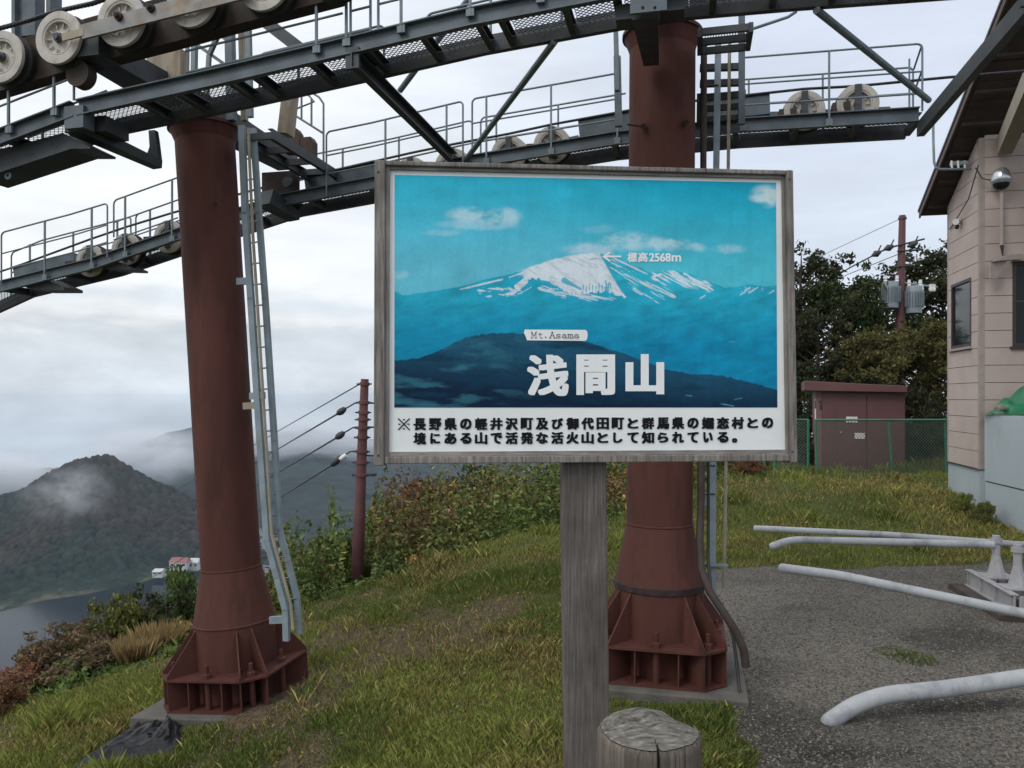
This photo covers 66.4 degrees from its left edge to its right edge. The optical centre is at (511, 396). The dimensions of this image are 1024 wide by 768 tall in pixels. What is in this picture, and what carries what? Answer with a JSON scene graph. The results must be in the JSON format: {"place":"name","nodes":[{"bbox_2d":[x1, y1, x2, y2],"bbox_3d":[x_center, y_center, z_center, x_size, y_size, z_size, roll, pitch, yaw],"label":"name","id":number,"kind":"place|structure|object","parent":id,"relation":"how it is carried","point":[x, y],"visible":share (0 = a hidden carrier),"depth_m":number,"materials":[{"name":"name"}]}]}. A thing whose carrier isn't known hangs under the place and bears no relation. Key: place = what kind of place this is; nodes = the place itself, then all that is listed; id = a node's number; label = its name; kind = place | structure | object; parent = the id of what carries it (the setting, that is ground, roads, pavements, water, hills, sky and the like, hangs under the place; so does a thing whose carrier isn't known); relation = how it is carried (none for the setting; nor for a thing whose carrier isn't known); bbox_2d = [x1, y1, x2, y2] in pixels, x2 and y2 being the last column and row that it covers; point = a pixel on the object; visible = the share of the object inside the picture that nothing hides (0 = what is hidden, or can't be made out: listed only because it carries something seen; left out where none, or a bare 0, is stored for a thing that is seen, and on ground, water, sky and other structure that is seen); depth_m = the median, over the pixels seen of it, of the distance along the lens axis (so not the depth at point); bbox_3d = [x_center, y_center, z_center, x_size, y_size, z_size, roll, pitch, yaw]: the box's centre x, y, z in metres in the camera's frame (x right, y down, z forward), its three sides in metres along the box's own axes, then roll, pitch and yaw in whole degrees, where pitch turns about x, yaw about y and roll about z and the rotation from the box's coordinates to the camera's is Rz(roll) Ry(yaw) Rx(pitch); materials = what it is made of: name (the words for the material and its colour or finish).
{"place":"outdoors","nodes":[
{"label":"outdoors","id":0,"kind":"place"},
{"bbox_2d":[0,454,281,610],"bbox_3d":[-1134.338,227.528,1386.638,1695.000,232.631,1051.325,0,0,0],"label":"mountain","id":1,"kind":"structure","parent":0,"point":[60,537],"depth_m":1356.00,"materials":[{"name":"plant"}]},
{"bbox_2d":[169,557,190,570],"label":"lakeside house","id":2,"kind":"structure","parent":1,"relation":"on","point":[185,562],"depth_m":1268.44,"materials":[{"name":"white"}]},
{"bbox_2d":[0,527,292,677],"bbox_3d":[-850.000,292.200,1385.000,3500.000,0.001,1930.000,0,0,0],"label":"lake","id":3,"kind":"structure","parent":0,"point":[16,623],"depth_m":1054.76,"materials":[{"name":"liquid"}]},
{"bbox_2d":[0,427,621,549],"bbox_3d":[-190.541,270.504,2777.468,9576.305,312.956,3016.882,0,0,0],"label":"hills","id":4,"kind":"structure","parent":0,"point":[167,458],"depth_m":2540.26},
{"bbox_2d":[0,0,999,469],"label":"sky","id":5,"kind":"structure","parent":0,"point":[102,369],"materials":[{"name":"white"}]},
{"bbox_2d":[0,448,1023,767],"bbox_3d":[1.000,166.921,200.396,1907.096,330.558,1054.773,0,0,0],"label":"ground","id":6,"kind":"structure","parent":0,"point":[260,710],"depth_m":6.99,"materials":[{"name":"plant"}]},
{"bbox_2d":[0,679,35,715],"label":"shrub","id":7,"kind":"object","parent":6,"relation":"on","point":[9,692],"visible":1,"depth_m":8.06,"materials":[{"name":"orange plant"}]},
{"bbox_2d":[0,654,64,692],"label":"shrub","id":8,"kind":"object","parent":6,"relation":"on","point":[27,674],"visible":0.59,"depth_m":8.88,"materials":[{"name":"orange plant"}]},
{"bbox_2d":[10,618,111,678],"bbox_3d":[-5.411,3.284,9.638,1.383,1.100,1.160,0,0,21],"label":"shrub","id":9,"kind":"object","parent":6,"relation":"on","point":[40,651],"visible":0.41,"depth_m":9.46,"materials":[{"name":"brown plant"}]},
{"bbox_2d":[34,637,123,689],"bbox_3d":[-4.893,3.133,9.297,0.929,0.530,1.377,0,0,6],"label":"shrub","id":10,"kind":"object","parent":6,"relation":"on","point":[101,646],"visible":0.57,"depth_m":9.06,"materials":[{"name":"brown plant"}]},
{"bbox_2d":[63,585,163,657],"bbox_3d":[-5.386,3.406,10.427,1.256,1.726,1.534,0,0,21],"label":"shrub","id":11,"kind":"object","parent":6,"relation":"on","point":[122,617],"visible":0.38,"depth_m":10.29,"materials":[{"name":"green plant"}]},
{"bbox_2d":[75,715,181,767],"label":"weed sheet","id":12,"kind":"object","parent":6,"relation":"on","point":[147,737],"visible":0.59,"depth_m":6.25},
{"bbox_2d":[104,627,163,664],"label":"dry grass tuft","id":13,"kind":"object","parent":6,"relation":"on","point":[133,649],"visible":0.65,"depth_m":9.08,"materials":[{"name":"beige plant"}]},
{"bbox_2d":[115,580,195,632],"bbox_3d":[-4.827,3.476,10.913,1.390,1.825,1.434,0,0,-25],"label":"shrub","id":14,"kind":"object","parent":6,"relation":"on","point":[170,612],"visible":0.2,"depth_m":11.01,"materials":[{"name":"green plant"}]},
{"bbox_2d":[126,616,191,645],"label":"dry grass tuft","id":15,"kind":"object","parent":6,"relation":"on","point":[180,631],"visible":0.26,"depth_m":9.55,"materials":[{"name":"beige plant"}]},
{"bbox_2d":[154,562,198,622],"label":"shrub","id":16,"kind":"object","parent":6,"relation":"on","point":[180,576],"visible":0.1,"depth_m":11.41,"materials":[{"name":"green plant"}]},
{"bbox_2d":[130,667,314,727],"bbox_3d":[-2.425,3.049,7.177,1.443,0.797,1.320,0,0,13],"label":"concrete footing","id":17,"kind":"object","parent":6,"relation":"on","point":[155,711],"visible":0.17,"depth_m":6.66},
{"bbox_2d":[76,36,308,714],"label":"ropeway tower","id":18,"kind":"structure","parent":17,"relation":"on","point":[235,654],"depth_m":6.96,"materials":[{"name":"metal"}]},
{"bbox_2d":[146,24,301,121],"bbox_3d":[-2.510,-3.156,6.929,1.454,1.308,1.384,0,0,0],"label":"lifting frame","id":19,"kind":"object","parent":18,"relation":"attached to","point":[175,63],"visible":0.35,"depth_m":6.99,"materials":[{"name":"grey metal"}]},
{"bbox_2d":[236,125,302,640],"bbox_3d":[-2.160,-0.138,6.962,0.582,4.561,0.140,0,0,13],"label":"tower ladder","id":20,"kind":"object","parent":18,"relation":"attached to","point":[284,620],"visible":0.86,"depth_m":6.95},
{"bbox_2d":[247,127,294,629],"bbox_3d":[-2.122,-0.175,6.871,0.462,4.408,0.027,0,0,13],"label":"conduit","id":21,"kind":"object","parent":20,"relation":"attached to","point":[262,383],"visible":1,"depth_m":6.88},
{"bbox_2d":[0,43,922,312],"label":"ropeway walkway","id":22,"kind":"structure","parent":18,"relation":"attached to","point":[315,203],"depth_m":7.65,"materials":[{"name":"grey metal"}]},
{"bbox_2d":[26,280,82,292],"bbox_3d":[-5.330,-1.274,9.014,0.654,0.146,0.280,0,0,13],"label":"gusset plate","id":23,"kind":"object","parent":22,"relation":"attached to","point":[52,286],"visible":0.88,"depth_m":8.88,"materials":[{"name":"grey metal"}]},
{"bbox_2d":[13,220,180,278],"bbox_3d":[-4.711,-1.649,8.890,2.322,0.602,0.205,0,0,13],"label":"sheave train","id":24,"kind":"object","parent":22,"relation":"attached to","point":[169,249],"visible":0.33,"depth_m":8.80,"materials":[{"name":"grey metal"}]},
{"bbox_2d":[101,262,147,272],"bbox_3d":[-4.496,-1.474,8.822,0.681,0.145,0.280,0,0,13],"label":"gusset plate","id":25,"kind":"object","parent":22,"relation":"attached to","point":[120,267],"visible":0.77,"depth_m":8.68,"materials":[{"name":"grey metal"}]},
{"bbox_2d":[261,189,304,221],"bbox_3d":[-2.416,-1.997,8.203,0.220,0.243,0.484,0,0,34],"label":"rope catcher","id":26,"kind":"object","parent":22,"relation":"attached to","point":[273,201],"visible":0.89,"depth_m":8.10,"materials":[{"name":"grey metal"}]},
{"bbox_2d":[237,94,337,193],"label":"service platform","id":27,"kind":"structure","parent":22,"relation":"attached to","point":[288,138],"depth_m":7.81,"materials":[{"name":"grey metal"}]},
{"bbox_2d":[304,148,465,188],"bbox_3d":[-1.310,-2.294,8.108,1.858,0.433,0.205,0,0,13],"label":"sheave train","id":28,"kind":"object","parent":22,"relation":"attached to","point":[316,181],"visible":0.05,"depth_m":8.20,"materials":[{"name":"grey metal"}]},
{"bbox_2d":[2,70,1023,271],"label":"haul rope","id":29,"kind":"object","parent":22,"relation":"attached to","point":[627,110],"visible":0.55,"depth_m":7.71,"materials":[{"name":"metal"}]},
{"bbox_2d":[492,112,628,164],"bbox_3d":[0.452,-2.493,7.703,1.474,0.554,0.205,0,0,13],"label":"sheave train","id":30,"kind":"object","parent":22,"relation":"attached to","point":[561,134],"visible":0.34,"depth_m":7.64,"materials":[{"name":"grey metal"}]},
{"bbox_2d":[707,84,889,134],"bbox_3d":[2.590,-2.619,7.211,1.661,0.399,0.205,0,0,13],"label":"sheave train","id":31,"kind":"object","parent":22,"relation":"attached to","point":[858,90],"visible":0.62,"depth_m":7.10,"materials":[{"name":"cream painted metal"},{"name":"black rubber"},{"name":"dark grey steel"}]},
{"bbox_2d":[261,526,329,607],"bbox_3d":[-3.694,3.366,13.256,1.223,2.526,1.262,0,0,-45],"label":"shrub","id":32,"kind":"object","parent":6,"relation":"on","point":[317,541],"visible":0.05,"depth_m":13.19,"materials":[{"name":"green plant"}]},
{"bbox_2d":[275,547,354,600],"bbox_3d":[-3.258,3.058,12.642,1.319,1.250,1.573,0,0,12],"label":"shrub","id":33,"kind":"object","parent":6,"relation":"on","point":[348,574],"visible":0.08,"depth_m":12.56,"materials":[{"name":"green plant"}]},
{"bbox_2d":[314,526,368,585],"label":"shrub","id":34,"kind":"object","parent":6,"relation":"on","point":[347,549],"visible":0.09,"depth_m":14.11,"materials":[{"name":"green plant"}]},
{"bbox_2d":[330,379,376,580],"bbox_3d":[-2.713,1.414,13.400,0.799,3.442,0.223,0,0,0],"label":"utility pole","id":35,"kind":"object","parent":6,"relation":"on","point":[361,462],"visible":0.97,"depth_m":13.33,"materials":[{"name":"red paint"}]},
{"bbox_2d":[106,438,334,579],"bbox_3d":[-16.233,7.368,37.200,1.967,13.332,54.402,0,0,-31],"label":"power line","id":36,"kind":"object","parent":35,"relation":"attached to","point":[256,486],"visible":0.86,"depth_m":21.09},
{"bbox_2d":[108,414,336,553],"bbox_3d":[-16.244,6.207,37.186,1.913,11.837,54.414,0,0,-31],"label":"power line","id":37,"kind":"object","parent":35,"relation":"attached to","point":[331,417],"visible":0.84,"depth_m":20.54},
{"bbox_2d":[2,462,719,715],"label":"undergrowth","id":38,"kind":"object","parent":6,"relation":"on","point":[523,502],"visible":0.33,"depth_m":13.32,"materials":[{"name":"green plant"}]},
{"bbox_2d":[0,510,758,767],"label":"fallen leaves","id":39,"kind":"object","parent":6,"relation":"on","point":[337,739],"visible":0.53,"depth_m":7.01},
{"bbox_2d":[365,490,410,582],"bbox_3d":[-2.449,3.152,15.760,1.527,2.583,1.821,0,0,4],"label":"shrub","id":40,"kind":"object","parent":6,"relation":"on","point":[369,513],"visible":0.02,"depth_m":15.69,"materials":[{"name":"green plant"}]},
{"bbox_2d":[350,495,433,578],"bbox_3d":[-2.078,2.945,15.217,2.090,2.061,1.410,0,0,-26],"label":"shrub","id":41,"kind":"object","parent":6,"relation":"on","point":[365,546],"visible":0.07,"depth_m":14.96,"materials":[{"name":"green plant"}]},
{"bbox_2d":[368,545,424,569],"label":"shrub","id":42,"kind":"object","parent":6,"relation":"on","point":[407,552],"visible":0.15,"depth_m":12.77,"materials":[{"name":"green plant"}]},
{"bbox_2d":[381,531,451,556],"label":"shrub","id":43,"kind":"object","parent":6,"relation":"on","point":[414,539],"visible":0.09,"depth_m":13.70,"materials":[{"name":"green plant"}]},
{"bbox_2d":[398,470,457,516],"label":"shrub","id":44,"kind":"object","parent":6,"relation":"on","point":[419,489],"visible":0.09,"depth_m":17.26,"materials":[{"name":"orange plant"}]},
{"bbox_2d":[404,513,485,547],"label":"shrub","id":45,"kind":"object","parent":6,"relation":"on","point":[438,527],"visible":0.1,"depth_m":14.43,"materials":[{"name":"green plant"}]},
{"bbox_2d":[435,463,515,508],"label":"shrub","id":46,"kind":"object","parent":6,"relation":"on","point":[475,469],"visible":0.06,"depth_m":18.03,"materials":[{"name":"green plant"}]},
{"bbox_2d":[0,456,1023,767],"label":"grass","id":47,"kind":"structure","parent":6,"relation":"on","point":[524,734],"depth_m":7.22,"materials":[{"name":"plant"}]},
{"bbox_2d":[374,160,797,767],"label":"information sign","id":48,"kind":"object","parent":6,"relation":"on","point":[580,324],"visible":1,"depth_m":2.40,"materials":[{"name":"blue wood"}]},
{"bbox_2d":[597,707,701,767],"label":"log post","id":49,"kind":"object","parent":6,"relation":"on","point":[637,737],"visible":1,"depth_m":1.57,"materials":[{"name":"grey wood"}]},
{"bbox_2d":[609,647,748,706],"bbox_3d":[1.179,2.415,6.306,1.323,0.512,1.240,0,0,13],"label":"concrete footing","id":50,"kind":"object","parent":6,"relation":"on","point":[730,692],"visible":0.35,"depth_m":5.73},
{"bbox_2d":[608,0,727,692],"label":"ropeway tower","id":51,"kind":"structure","parent":50,"relation":"on","point":[666,628],"depth_m":6.04,"materials":[{"name":"metal"}]},
{"bbox_2d":[0,0,947,148],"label":"ropeway walkway","id":52,"kind":"structure","parent":51,"relation":"attached to","point":[316,54],"depth_m":5.67,"materials":[{"name":"grey metal"}]},
{"bbox_2d":[0,133,115,187],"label":"gusset plate","id":53,"kind":"object","parent":52,"relation":"attached to","point":[30,161],"visible":1,"depth_m":6.25,"materials":[{"name":"grey metal"}]},
{"bbox_2d":[64,105,162,168],"bbox_3d":[-3.196,-2.147,6.388,0.273,0.324,0.890,0,0,20],"label":"rope catcher","id":54,"kind":"object","parent":52,"relation":"attached to","point":[105,132],"visible":0.98,"depth_m":6.22,"materials":[{"name":"grey metal"}]},
{"bbox_2d":[0,0,351,99],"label":"sheave train","id":55,"kind":"object","parent":52,"relation":"attached to","point":[37,54],"visible":1,"depth_m":5.78,"materials":[{"name":"grey metal"}]},
{"bbox_2d":[0,0,105,30],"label":"haul rope","id":56,"kind":"object","parent":55,"relation":"attached to","point":[45,14],"visible":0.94,"depth_m":5.90,"materials":[{"name":"metal"}]},
{"bbox_2d":[345,46,456,161],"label":"cross beam","id":57,"kind":"structure","parent":52,"relation":"attached to","point":[363,68],"depth_m":6.20,"materials":[{"name":"grey metal"}]},
{"bbox_2d":[397,0,467,92],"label":"brace pipe","id":58,"kind":"object","parent":52,"relation":"attached to","point":[405,83],"visible":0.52,"depth_m":6.28,"materials":[{"name":"metal"}]},
{"bbox_2d":[464,38,557,162],"bbox_3d":[-0.079,-2.431,6.642,0.052,0.265,2.255,0,0,-20],"label":"brace pipe","id":59,"kind":"object","parent":52,"relation":"attached to","point":[537,64],"visible":0.91,"depth_m":6.35,"materials":[{"name":"metal"}]},
{"bbox_2d":[813,6,931,102],"bbox_3d":[2.812,-2.566,5.977,2.234,0.052,0.052,0,0,-45],"label":"brace pipe","id":60,"kind":"object","parent":52,"relation":"attached to","point":[843,31],"visible":1,"depth_m":5.79,"materials":[{"name":"metal"}]},
{"bbox_2d":[700,46,706,167],"bbox_3d":[1.516,-1.412,6.219,0.054,2.849,0.150,0,0,23],"label":"conduit","id":61,"kind":"object","parent":51,"relation":"attached to","point":[703,127],"visible":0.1,"depth_m":6.25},
{"bbox_2d":[613,11,796,127],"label":"service platform","id":62,"kind":"structure","parent":51,"relation":"attached to","point":[742,39],"depth_m":6.29,"materials":[{"name":"grey metal"}]},
{"bbox_2d":[705,44,727,592],"bbox_3d":[1.650,-0.663,6.378,0.217,4.526,0.070,0,0,13],"label":"tower ladder","id":63,"kind":"object","parent":51,"relation":"attached to","point":[716,145],"visible":0.34,"depth_m":6.37,"materials":[{"name":"grey metal"}]},
{"bbox_2d":[696,462,749,667],"bbox_3d":[1.541,0.997,5.897,0.188,1.973,0.520,0,0,-31],"label":"cable hose","id":64,"kind":"object","parent":51,"relation":"attached to","point":[725,616],"visible":0.84,"depth_m":5.92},
{"bbox_2d":[722,44,730,588],"bbox_3d":[1.762,-0.678,6.419,0.072,4.510,0.027,0,0,13],"label":"conduit","id":65,"kind":"object","parent":51,"relation":"attached to","point":[726,463],"visible":0.39,"depth_m":6.41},
{"bbox_2d":[707,462,740,690],"bbox_3d":[1.591,1.313,5.986,0.092,1.694,0.567,0,0,-12],"label":"cable","id":66,"kind":"object","parent":50,"relation":"on","point":[710,578],"visible":0.58,"depth_m":6.20,"materials":[{"name":"black plastic"}]},
{"bbox_2d":[730,461,768,474],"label":"shrub","id":67,"kind":"object","parent":6,"relation":"on","point":[751,467],"visible":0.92,"depth_m":16.73,"materials":[{"name":"orange plant"}]},
{"bbox_2d":[763,419,808,472],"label":"wire gate","id":68,"kind":"structure","parent":6,"relation":"on","point":[807,452],"depth_m":17.30,"materials":[{"name":"green metal"}]},
{"bbox_2d":[779,422,814,465],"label":"shrub","id":69,"kind":"object","parent":6,"relation":"on","point":[803,446],"visible":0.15,"depth_m":19.27,"materials":[{"name":"green plant"}]},
{"bbox_2d":[797,400,812,453],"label":"shrub","id":70,"kind":"object","parent":6,"relation":"on","point":[808,407],"visible":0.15,"depth_m":20.54,"materials":[{"name":"green plant"}]},
{"bbox_2d":[796,359,826,423],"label":"broadleaf tree","id":71,"kind":"object","parent":6,"relation":"on","point":[800,379],"visible":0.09,"depth_m":22.15,"materials":[{"name":"green plant"}]},
{"bbox_2d":[795,297,867,418],"bbox_3d":[9.026,-0.440,23.068,3.292,4.978,3.206,0,0,23],"label":"broadleaf tree","id":72,"kind":"object","parent":6,"relation":"on","point":[811,318],"visible":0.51,"depth_m":22.68,"materials":[{"name":"green plant"}]},
{"bbox_2d":[794,239,885,396],"bbox_3d":[9.327,-1.460,25.389,4.837,7.314,4.711,0,0,-8],"label":"broadleaf tree","id":73,"kind":"object","parent":6,"relation":"on","point":[817,265],"visible":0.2,"depth_m":24.57,"materials":[{"name":"green plant"}]},
{"bbox_2d":[808,369,890,397],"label":"broadleaf tree","id":74,"kind":"object","parent":6,"relation":"on","point":[869,380],"visible":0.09,"depth_m":21.56,"materials":[{"name":"green plant"}]},
{"bbox_2d":[801,381,906,469],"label":"utility shed","id":75,"kind":"structure","parent":6,"relation":"on","point":[833,400],"depth_m":18.20,"materials":[{"name":"red paint"}]},
{"bbox_2d":[823,393,865,468],"bbox_3d":[7.785,0.846,18.318,0.943,1.869,0.021,0,0,19],"label":"door","id":76,"kind":"structure","parent":75,"relation":"in","point":[835,405],"depth_m":18.31,"materials":[{"name":"red paint"}]},
{"bbox_2d":[868,393,903,469],"bbox_3d":[8.618,0.846,18.033,0.772,1.869,0.021,0,0,19],"label":"door","id":77,"kind":"structure","parent":75,"relation":"in","point":[880,405],"depth_m":18.03,"materials":[{"name":"red paint"}]},
{"bbox_2d":[795,259,927,410],"bbox_3d":[10.306,-1.019,24.896,4.683,6.331,5.260,0,0,-42],"label":"broadleaf tree","id":78,"kind":"object","parent":6,"relation":"on","point":[818,290],"visible":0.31,"depth_m":23.94,"materials":[{"name":"green plant"}]},
{"bbox_2d":[797,321,938,424],"bbox_3d":[10.251,-0.059,21.904,3.394,4.085,3.021,0,0,-35],"label":"broadleaf tree","id":79,"kind":"object","parent":6,"relation":"on","point":[900,354],"visible":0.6,"depth_m":21.51,"materials":[{"name":"green plant"}]},
{"bbox_2d":[809,419,947,473],"bbox_3d":[8.098,1.237,17.326,3.011,1.500,0.292,0,0,0],"label":"chain link fence","id":80,"kind":"object","parent":6,"relation":"on","point":[891,463],"visible":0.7,"depth_m":17.20,"materials":[{"name":"green metal"}]},
{"bbox_2d":[830,263,934,363],"bbox_3d":[13.086,-1.309,27.612,3.785,6.900,3.828,0,0,19],"label":"broadleaf tree","id":81,"kind":"object","parent":6,"relation":"on","point":[884,266],"visible":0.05,"depth_m":27.18,"materials":[{"name":"green plant"}]},
{"bbox_2d":[778,564,1023,618],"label":"guide pipe","id":82,"kind":"object","parent":6,"relation":"on","point":[994,607],"visible":1,"depth_m":6.99,"materials":[{"name":"metal"}]},
{"bbox_2d":[871,215,937,382],"bbox_3d":[11.989,-1.681,23.886,2.016,7.769,0.568,0,0,0],"label":"utility pole","id":83,"kind":"object","parent":6,"relation":"on","point":[899,297],"visible":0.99,"depth_m":23.84,"materials":[{"name":"metal"}]},
{"bbox_2d":[862,315,946,456],"bbox_3d":[11.864,-0.174,22.367,3.227,4.363,3.625,0,0,-40],"label":"broadleaf tree","id":84,"kind":"object","parent":6,"relation":"on","point":[924,344],"visible":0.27,"depth_m":22.02,"materials":[{"name":"green plant"}]},
{"bbox_2d":[870,238,946,385],"bbox_3d":[15.271,-1.731,27.097,5.203,7.868,5.068,0,0,-40],"label":"broadleaf tree","id":85,"kind":"object","parent":6,"relation":"on","point":[929,262],"visible":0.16,"depth_m":27.02,"materials":[{"name":"green plant"}]},
{"bbox_2d":[874,243,946,397],"bbox_3d":[14.660,-1.693,28.333,4.336,7.816,4.288,0,0,23],"label":"broadleaf tree","id":86,"kind":"object","parent":6,"relation":"on","point":[929,300],"visible":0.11,"depth_m":27.99,"materials":[{"name":"green plant"}]},
{"bbox_2d":[883,648,938,665],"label":"grass tuft","id":87,"kind":"object","parent":6,"relation":"on","point":[916,657],"visible":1,"depth_m":6.54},
{"bbox_2d":[905,418,943,461],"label":"shrub","id":88,"kind":"object","parent":6,"relation":"on","point":[918,442],"visible":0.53,"depth_m":19.25,"materials":[{"name":"green plant"}]},
{"bbox_2d":[905,381,946,460],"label":"shrub","id":89,"kind":"object","parent":6,"relation":"on","point":[922,409],"visible":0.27,"depth_m":20.58,"materials":[{"name":"green plant"}]},
{"bbox_2d":[905,341,946,418],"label":"broadleaf tree","id":90,"kind":"object","parent":6,"relation":"on","point":[942,354],"visible":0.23,"depth_m":21.45,"materials":[{"name":"green plant"}]},
{"bbox_2d":[948,492,975,511],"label":"shrub","id":91,"kind":"object","parent":6,"relation":"on","point":[963,501],"visible":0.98,"depth_m":13.34,"materials":[{"name":"green plant"}]},
{"bbox_2d":[918,0,1023,507],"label":"station building","id":92,"kind":"structure","parent":6,"relation":"on","point":[974,191],"depth_m":13.46,"materials":[{"name":"beige"}]},
{"bbox_2d":[948,277,972,351],"bbox_3d":[8.236,-1.488,14.369,0.079,1.265,1.120,0,0,12],"label":"window","id":93,"kind":"structure","parent":92,"relation":"in","point":[961,315],"depth_m":14.40,"materials":[{"name":"black glass"}]},
{"bbox_2d":[917,0,1023,136],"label":"cross beam","id":94,"kind":"structure","parent":92,"relation":"attached to","point":[1006,29],"depth_m":5.42,"materials":[{"name":"grey metal"}]},
{"bbox_2d":[1010,262,1023,348],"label":"window","id":95,"kind":"structure","parent":92,"relation":"in","point":[1017,267],"depth_m":13.36,"materials":[{"name":"black glass"}]},
{"bbox_2d":[968,500,995,525],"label":"shrub","id":96,"kind":"object","parent":6,"relation":"on","point":[986,509],"visible":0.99,"depth_m":12.64,"materials":[{"name":"green plant"}]},
{"bbox_2d":[949,583,1023,622],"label":"timber sleeper","id":97,"kind":"object","parent":6,"relation":"on","point":[962,589],"visible":0.3,"depth_m":8.38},
{"bbox_2d":[964,535,1023,607],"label":"pipe stand","id":98,"kind":"object","parent":97,"relation":"on","point":[1006,589],"visible":0.96,"depth_m":8.28,"materials":[{"name":"grey paint"}]},
{"bbox_2d":[769,536,994,549],"bbox_3d":[4.047,1.627,8.619,2.381,0.146,0.114,0,0,5],"label":"guide pipe","id":99,"kind":"object","parent":98,"relation":"on","point":[878,541],"visible":1,"depth_m":8.58,"materials":[{"name":"metal"}]},
{"bbox_2d":[753,525,1023,546],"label":"guide pipe","id":100,"kind":"object","parent":98,"relation":"attached to","point":[860,533],"visible":0.84,"depth_m":9.11,"materials":[{"name":"metal"}]},
{"bbox_2d":[985,415,1023,533],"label":"platform wall","id":101,"kind":"structure","parent":6,"relation":"on","point":[1004,464],"depth_m":12.60,"materials":[{"name":"white"}]},
{"bbox_2d":[985,386,1023,414],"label":"folded tarp","id":102,"kind":"object","parent":101,"relation":"on","point":[1013,404],"visible":1,"depth_m":12.80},
{"bbox_2d":[704,562,1023,767],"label":"gravel","id":103,"kind":"structure","parent":0,"point":[940,747],"depth_m":5.82,"materials":[{"name":"gravel"}]},
{"bbox_2d":[820,669,1023,725],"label":"guide pipe","id":104,"kind":"object","parent":103,"relation":"on","point":[845,711],"visible":0.91,"depth_m":5.34,"materials":[{"name":"metal"}]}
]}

